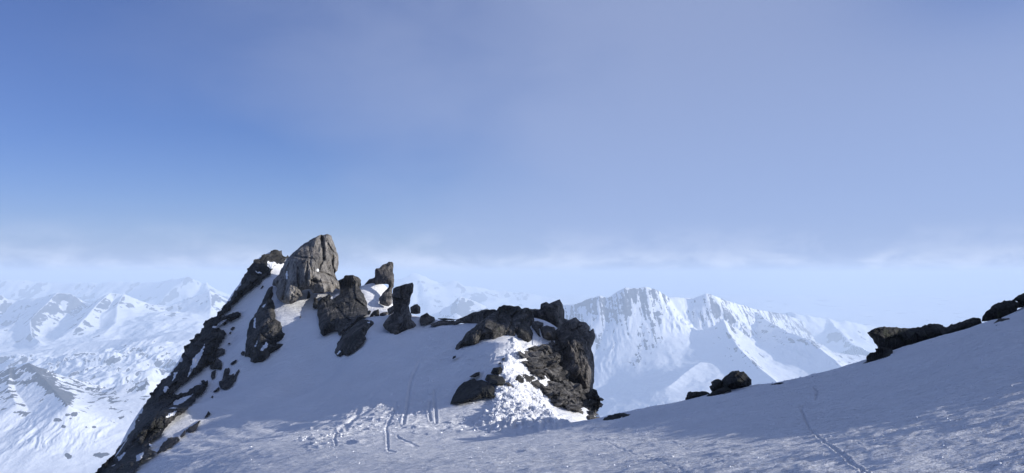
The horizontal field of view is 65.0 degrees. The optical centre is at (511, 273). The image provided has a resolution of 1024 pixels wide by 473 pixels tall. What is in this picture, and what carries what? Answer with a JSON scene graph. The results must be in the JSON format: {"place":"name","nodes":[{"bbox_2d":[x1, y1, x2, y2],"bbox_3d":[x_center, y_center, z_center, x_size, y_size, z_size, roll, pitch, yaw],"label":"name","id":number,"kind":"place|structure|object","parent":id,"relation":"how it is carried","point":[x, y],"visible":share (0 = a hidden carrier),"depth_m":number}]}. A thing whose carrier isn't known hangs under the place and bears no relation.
{"place":"outdoors","nodes":[
{"label":"outdoors","id":0,"kind":"place"},
{"bbox_2d":[0,363,159,472],"bbox_3d":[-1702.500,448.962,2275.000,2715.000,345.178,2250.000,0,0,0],"label":"snowy ridge","id":1,"kind":"structure","parent":0,"point":[51,422],"depth_m":2134.51},
{"bbox_2d":[0,290,227,387],"bbox_3d":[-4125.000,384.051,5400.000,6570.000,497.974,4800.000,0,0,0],"label":"snowy mountains","id":2,"kind":"structure","parent":0,"point":[110,340],"depth_m":5526.23},
{"bbox_2d":[0,273,1019,352],"bbox_3d":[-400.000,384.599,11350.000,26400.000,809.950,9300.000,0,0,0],"label":"distant mountains","id":3,"kind":"structure","parent":0,"point":[837,323],"depth_m":11728.83},
{"bbox_2d":[0,0,1023,286],"label":"sky","id":4,"kind":"structure","parent":0,"point":[495,142]},
{"bbox_2d":[112,252,1023,472],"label":"snow field","id":5,"kind":"structure","parent":0,"point":[303,382],"depth_m":20.30},
{"bbox_2d":[157,437,179,452],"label":"rock outcrop","id":6,"kind":"object","parent":5,"relation":"on","point":[170,442],"visible":1,"depth_m":47.13},
{"bbox_2d":[95,250,288,472],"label":"rock ridge","id":7,"kind":"object","parent":5,"relation":"on","point":[156,417],"visible":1,"depth_m":62.61},
{"bbox_2d":[188,420,199,431],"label":"rock outcrop","id":8,"kind":"object","parent":5,"relation":"on","point":[193,428],"visible":1,"depth_m":51.08},
{"bbox_2d":[211,370,215,379],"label":"rock outcrop","id":9,"kind":"object","parent":5,"relation":"on","point":[213,373],"visible":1,"depth_m":64.77},
{"bbox_2d":[210,348,224,369],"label":"rock outcrop","id":10,"kind":"object","parent":5,"relation":"on","point":[216,363],"visible":0.98,"depth_m":66.33},
{"bbox_2d":[219,368,233,389],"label":"rock outcrop","id":11,"kind":"object","parent":5,"relation":"on","point":[226,381],"visible":1,"depth_m":62.74},
{"bbox_2d":[234,369,239,381],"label":"rock outcrop","id":12,"kind":"object","parent":5,"relation":"on","point":[236,374],"visible":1,"depth_m":63.17},
{"bbox_2d":[245,286,284,362],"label":"dark rock face","id":13,"kind":"object","parent":5,"relation":"on","point":[265,334],"visible":1,"depth_m":65.86},
{"bbox_2d":[272,234,339,303],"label":"rock pinnacle","id":14,"kind":"object","parent":5,"relation":"on","point":[312,264],"visible":1,"depth_m":70.89},
{"bbox_2d":[313,275,367,335],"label":"knobbed rock","id":15,"kind":"object","parent":5,"relation":"on","point":[343,310],"visible":1,"depth_m":67.49},
{"bbox_2d":[335,319,373,356],"bbox_3d":[-11.780,4.769,60.130,2.964,2.529,6.299,0,0,0],"label":"slanting rock","id":16,"kind":"object","parent":5,"relation":"on","point":[352,339],"visible":1,"depth_m":58.84},
{"bbox_2d":[370,309,378,316],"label":"stone","id":17,"kind":"object","parent":5,"relation":"on","point":[375,312],"visible":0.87,"depth_m":62.77},
{"bbox_2d":[365,262,393,305],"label":"rock spire","id":18,"kind":"object","parent":5,"relation":"on","point":[384,274],"visible":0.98,"depth_m":72.80},
{"bbox_2d":[387,306,393,314],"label":"stone","id":19,"kind":"object","parent":5,"relation":"on","point":[390,310],"visible":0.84,"depth_m":61.69},
{"bbox_2d":[383,283,415,334],"bbox_3d":[-8.270,2.759,59.102,2.440,4.220,4.945,0,0,0],"label":"horned rock","id":20,"kind":"object","parent":5,"relation":"on","point":[398,320],"visible":0.92,"depth_m":59.23},
{"bbox_2d":[295,324,515,444],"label":"snow crumbs","id":21,"kind":"object","parent":5,"relation":"on","point":[407,408],"visible":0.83,"depth_m":37.38},
{"bbox_2d":[410,304,419,313],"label":"standing stone","id":22,"kind":"object","parent":5,"relation":"on","point":[415,309],"visible":1,"depth_m":61.64},
{"bbox_2d":[420,313,434,324],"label":"boulder","id":23,"kind":"object","parent":5,"relation":"on","point":[425,318],"visible":1,"depth_m":59.81},
{"bbox_2d":[430,320,454,326],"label":"flat rock","id":24,"kind":"object","parent":5,"relation":"on","point":[440,322],"visible":0.94,"depth_m":57.77},
{"bbox_2d":[450,378,494,403],"bbox_3d":[-1.942,5.967,40.681,2.286,0.938,5.034,0,0,0],"label":"boulder","id":25,"kind":"object","parent":5,"relation":"on","point":[470,389],"visible":1,"depth_m":39.84},
{"bbox_2d":[453,309,495,324],"bbox_3d":[-2.477,2.958,54.715,0.977,1.231,4.302,0,0,-42],"label":"rock slab","id":26,"kind":"object","parent":5,"relation":"on","point":[476,317],"visible":0.68,"depth_m":54.37},
{"bbox_2d":[470,372,479,376],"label":"stone","id":27,"kind":"object","parent":5,"relation":"on","point":[476,374],"visible":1,"depth_m":43.02},
{"bbox_2d":[455,305,533,349],"bbox_3d":[-0.769,3.569,50.851,5.195,3.095,3.965,0,0,-44],"label":"arched rock","id":28,"kind":"object","parent":5,"relation":"on","point":[503,320],"visible":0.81,"depth_m":50.54},
{"bbox_2d":[485,374,505,385],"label":"boulder","id":29,"kind":"object","parent":5,"relation":"on","point":[496,380],"visible":1,"depth_m":40.73},
{"bbox_2d":[491,367,501,373],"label":"boulder","id":30,"kind":"object","parent":5,"relation":"on","point":[497,370],"visible":1,"depth_m":42.03},
{"bbox_2d":[474,337,563,429],"bbox_3d":[0.502,5.373,36.750,4.266,3.172,26.926,0,0,0],"label":"snow rubble","id":31,"kind":"object","parent":5,"relation":"on","point":[529,418],"visible":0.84,"depth_m":38.16},
{"bbox_2d":[518,351,529,357],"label":"flat rock","id":32,"kind":"object","parent":31,"relation":"on","point":[525,355],"visible":0.85,"depth_m":45.74},
{"bbox_2d":[515,374,534,382],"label":"boulder","id":33,"kind":"object","parent":5,"relation":"on","point":[520,378],"visible":0.87,"depth_m":42.78},
{"bbox_2d":[531,380,542,388],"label":"boulder","id":34,"kind":"object","parent":5,"relation":"on","point":[536,384],"visible":0.76,"depth_m":43.22},
{"bbox_2d":[532,321,543,336],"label":"rock","id":35,"kind":"object","parent":5,"relation":"on","point":[536,325],"visible":1,"depth_m":50.98},
{"bbox_2d":[522,344,558,381],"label":"scree slope","id":36,"kind":"structure","parent":5,"relation":"on","point":[526,362],"depth_m":46.95},
{"bbox_2d":[525,340,571,382],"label":"loose slabs","id":37,"kind":"structure","parent":36,"relation":"on","point":[546,358],"depth_m":47.81},
{"bbox_2d":[533,323,555,345],"bbox_3d":[2.110,3.888,50.990,1.613,1.391,2.483,0,0,0],"label":"snow patch","id":38,"kind":"object","parent":5,"relation":"on","point":[538,340],"visible":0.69,"depth_m":50.35},
{"bbox_2d":[540,325,555,340],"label":"rock","id":39,"kind":"object","parent":5,"relation":"on","point":[548,333],"visible":1,"depth_m":50.46},
{"bbox_2d":[532,299,567,327],"bbox_3d":[2.482,2.822,54.297,2.164,2.225,2.456,0,0,26],"label":"rock crest","id":40,"kind":"object","parent":5,"relation":"on","point":[552,313],"visible":0.69,"depth_m":53.47},
{"bbox_2d":[603,413,629,420],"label":"flat rock","id":41,"kind":"object","parent":5,"relation":"on","point":[615,416],"visible":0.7,"depth_m":22.41},
{"bbox_2d":[247,315,1023,469],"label":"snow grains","id":42,"kind":"object","parent":5,"relation":"on","point":[776,411],"visible":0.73,"depth_m":15.48},
{"bbox_2d":[685,391,709,399],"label":"boulder","id":43,"kind":"object","parent":5,"relation":"on","point":[691,395],"visible":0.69,"depth_m":22.71},
{"bbox_2d":[709,379,721,391],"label":"boulder","id":44,"kind":"object","parent":5,"relation":"on","point":[716,384],"visible":0.87,"depth_m":22.45},
{"bbox_2d":[707,386,730,395],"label":"flat rock","id":45,"kind":"object","parent":5,"relation":"on","point":[720,390],"visible":0.97,"depth_m":21.77},
{"bbox_2d":[722,370,751,389],"bbox_3d":[6.237,3.012,22.353,0.821,0.659,1.471,0,0,16],"label":"boulder","id":46,"kind":"object","parent":5,"relation":"on","point":[731,380],"visible":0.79,"depth_m":22.04},
{"bbox_2d":[863,348,892,363],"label":"rock","id":47,"kind":"object","parent":5,"relation":"on","point":[880,353],"visible":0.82,"depth_m":20.81},
{"bbox_2d":[867,317,981,349],"bbox_3d":[11.810,1.732,22.701,3.924,0.979,0.934,0,0,-11],"label":"overhanging rock","id":48,"kind":"object","parent":5,"relation":"on","point":[893,338],"visible":0.83,"depth_m":22.32},
{"bbox_2d":[994,318,1008,325],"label":"flat rock","id":49,"kind":"object","parent":5,"relation":"on","point":[1001,319],"visible":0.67,"depth_m":20.22},
{"bbox_2d":[982,299,1023,320],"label":"rock","id":50,"kind":"object","parent":5,"relation":"on","point":[1000,309],"visible":0.9,"depth_m":23.12},
{"bbox_2d":[1013,293,1023,305],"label":"rock","id":51,"kind":"object","parent":50,"relation":"on","point":[1019,298],"visible":0.96,"depth_m":23.42},
{"bbox_2d":[213,283,1023,352],"bbox_3d":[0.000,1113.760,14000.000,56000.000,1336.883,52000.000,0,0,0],"label":"distant haze","id":52,"kind":"structure","parent":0,"point":[758,290],"depth_m":30411.19},
{"bbox_2d":[563,287,868,416],"bbox_3d":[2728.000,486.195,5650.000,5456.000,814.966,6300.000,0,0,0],"label":"massif","id":53,"kind":"structure","parent":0,"point":[651,347],"depth_m":4611.65},
{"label":"snow ground","id":54,"kind":"structure","parent":0,"visible":0},
{"bbox_2d":[540,380,603,419],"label":"loose blocks","id":55,"kind":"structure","parent":54,"relation":"on","point":[563,387],"depth_m":44.58},
{"bbox_2d":[546,383,599,416],"bbox_3d":[4.189,7.538,48.122,3.016,2.855,15.029,0,0,12],"label":"broken rock","id":56,"kind":"object","parent":54,"relation":"on","point":[561,398],"visible":0.21,"depth_m":45.75},
{"bbox_2d":[555,317,595,392],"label":"rock cliff","id":57,"kind":"structure","parent":54,"relation":"on","point":[575,338],"depth_m":49.56}
]}

